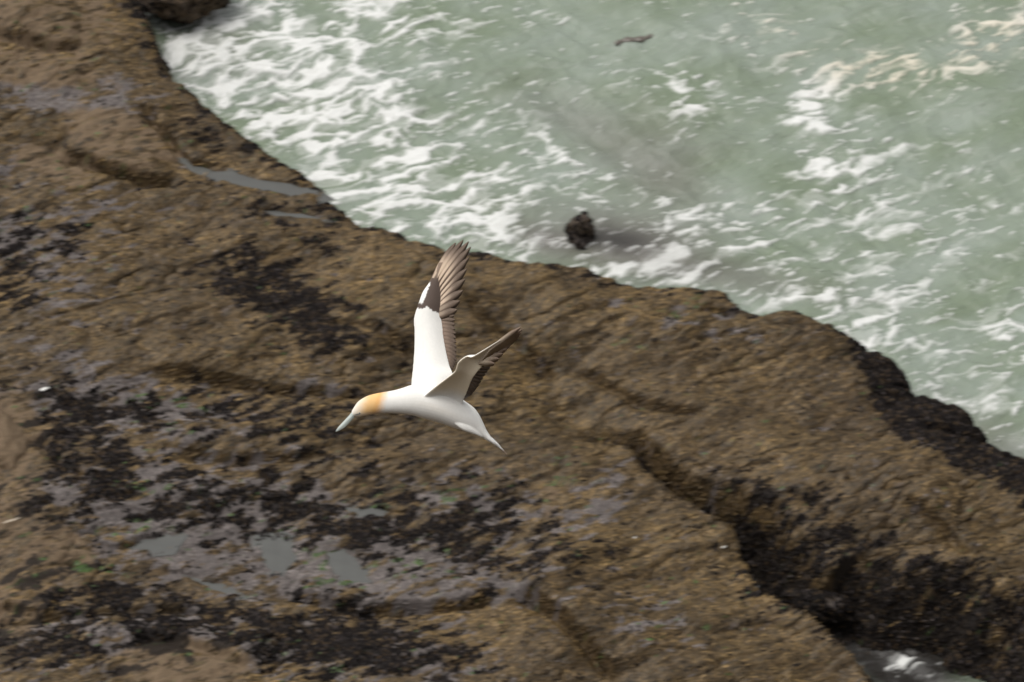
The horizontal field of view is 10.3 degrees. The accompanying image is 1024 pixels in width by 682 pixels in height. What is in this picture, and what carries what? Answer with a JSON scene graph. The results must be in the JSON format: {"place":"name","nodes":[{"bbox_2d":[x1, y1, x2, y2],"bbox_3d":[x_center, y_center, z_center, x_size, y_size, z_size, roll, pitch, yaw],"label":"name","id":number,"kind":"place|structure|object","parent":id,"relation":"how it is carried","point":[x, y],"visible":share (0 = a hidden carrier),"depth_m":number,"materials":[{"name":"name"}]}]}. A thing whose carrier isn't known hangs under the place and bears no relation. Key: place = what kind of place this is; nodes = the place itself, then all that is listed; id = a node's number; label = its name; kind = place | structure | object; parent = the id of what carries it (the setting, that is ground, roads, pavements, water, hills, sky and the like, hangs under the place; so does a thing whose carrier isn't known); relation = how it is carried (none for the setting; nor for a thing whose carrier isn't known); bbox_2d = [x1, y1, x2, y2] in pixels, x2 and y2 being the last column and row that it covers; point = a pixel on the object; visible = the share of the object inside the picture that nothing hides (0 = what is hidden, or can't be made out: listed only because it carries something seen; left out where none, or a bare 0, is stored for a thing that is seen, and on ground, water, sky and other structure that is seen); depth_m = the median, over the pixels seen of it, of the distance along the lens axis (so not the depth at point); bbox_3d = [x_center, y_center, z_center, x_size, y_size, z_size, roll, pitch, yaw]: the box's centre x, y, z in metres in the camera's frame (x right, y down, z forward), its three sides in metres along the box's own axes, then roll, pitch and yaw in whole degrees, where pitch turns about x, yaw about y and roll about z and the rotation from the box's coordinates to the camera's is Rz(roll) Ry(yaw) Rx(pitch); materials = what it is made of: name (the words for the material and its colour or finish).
{"place":"outdoors","nodes":[
{"label":"outdoors","id":0,"kind":"place"},
{"bbox_2d":[335,240,522,453],"bbox_3d":[-0.404,-0.069,30.567,1.005,0.926,0.937,3,42,4],"label":"gannet","id":1,"kind":"object","parent":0,"point":[437,390],"visible":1,"depth_m":30.48,"materials":[{"name":"white"}]},
{"bbox_2d":[0,0,1023,681],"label":"rock shelf","id":2,"kind":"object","parent":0,"point":[162,652],"visible":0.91,"depth_m":67.68,"materials":[{"name":"brown stone"}]},
{"bbox_2d":[0,408,29,473],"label":"boulder","id":3,"kind":"object","parent":2,"relation":"on","point":[14,440],"visible":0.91,"depth_m":67.90,"materials":[{"name":"brown stone"}]},
{"bbox_2d":[128,532,187,556],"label":"tide pool","id":4,"kind":"structure","parent":2,"relation":"on","point":[158,545],"depth_m":66.95,"materials":[{"name":"liquid"}]},
{"bbox_2d":[140,0,230,23],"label":"boulder","id":5,"kind":"object","parent":2,"relation":"on","point":[185,11],"visible":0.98,"depth_m":75.41,"materials":[{"name":"black stone"}]},
{"bbox_2d":[183,574,248,598],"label":"tide pool","id":6,"kind":"structure","parent":2,"relation":"on","point":[218,587],"depth_m":66.54,"materials":[{"name":"liquid"}]},
{"bbox_2d":[178,158,334,204],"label":"tide pool","id":7,"kind":"structure","parent":2,"relation":"on","point":[234,177],"depth_m":72.19,"materials":[{"name":"liquid"}]},
{"bbox_2d":[251,531,297,576],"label":"tide pool","id":8,"kind":"structure","parent":2,"relation":"on","point":[279,554],"depth_m":67.12,"materials":[{"name":"liquid"}]},
{"bbox_2d":[262,210,336,222],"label":"tide pool","id":9,"kind":"structure","parent":2,"relation":"on","point":[280,213],"depth_m":71.74,"materials":[{"name":"liquid"}]},
{"bbox_2d":[326,549,371,584],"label":"tide pool","id":10,"kind":"structure","parent":2,"relation":"on","point":[343,564],"depth_m":66.84,"materials":[{"name":"liquid"}]},
{"bbox_2d":[346,505,386,516],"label":"tide pool","id":11,"kind":"structure","parent":2,"relation":"on","point":[370,510],"depth_m":67.55,"materials":[{"name":"liquid"}]},
{"bbox_2d":[0,3,1022,681],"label":"barnacles","id":12,"kind":"object","parent":2,"relation":"on","point":[334,539],"visible":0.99,"depth_m":67.39},
{"bbox_2d":[0,0,1023,681],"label":"seaweed","id":13,"kind":"object","parent":2,"relation":"on","point":[512,616],"visible":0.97,"depth_m":69.05,"materials":[{"name":"brown plant"}]},
{"bbox_2d":[0,0,1023,681],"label":"mussels","id":14,"kind":"object","parent":2,"relation":"on","point":[360,538],"visible":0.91,"depth_m":67.45},
{"bbox_2d":[0,12,1023,681],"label":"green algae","id":15,"kind":"object","parent":2,"relation":"on","point":[370,448],"visible":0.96,"depth_m":67.55,"materials":[{"name":"green plant"}]},
{"bbox_2d":[780,587,855,624],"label":"boulder","id":16,"kind":"object","parent":2,"relation":"on","point":[826,606],"visible":0.91,"depth_m":67.13,"materials":[{"name":"black stone"}]},
{"bbox_2d":[850,351,910,389],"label":"boulder","id":17,"kind":"object","parent":2,"relation":"on","point":[880,365],"visible":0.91,"depth_m":69.87,"materials":[{"name":"black stone"}]},
{"bbox_2d":[888,395,987,442],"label":"boulder","id":18,"kind":"object","parent":2,"relation":"on","point":[924,412],"visible":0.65,"depth_m":69.12,"materials":[{"name":"black stone"}]},
{"bbox_2d":[146,0,1023,681],"bbox_3d":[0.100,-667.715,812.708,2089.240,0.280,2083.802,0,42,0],"label":"sea","id":19,"kind":"structure","parent":0,"point":[852,168],"depth_m":74.06,"materials":[{"name":"liquid"}]},
{"bbox_2d":[564,211,595,249],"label":"sea rock","id":20,"kind":"object","parent":19,"relation":"in","point":[579,230],"visible":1,"depth_m":72.37,"materials":[{"name":"black stone"}]},
{"bbox_2d":[615,34,652,44],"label":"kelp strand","id":21,"kind":"object","parent":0,"point":[635,39],"visible":1,"depth_m":75.54}
]}

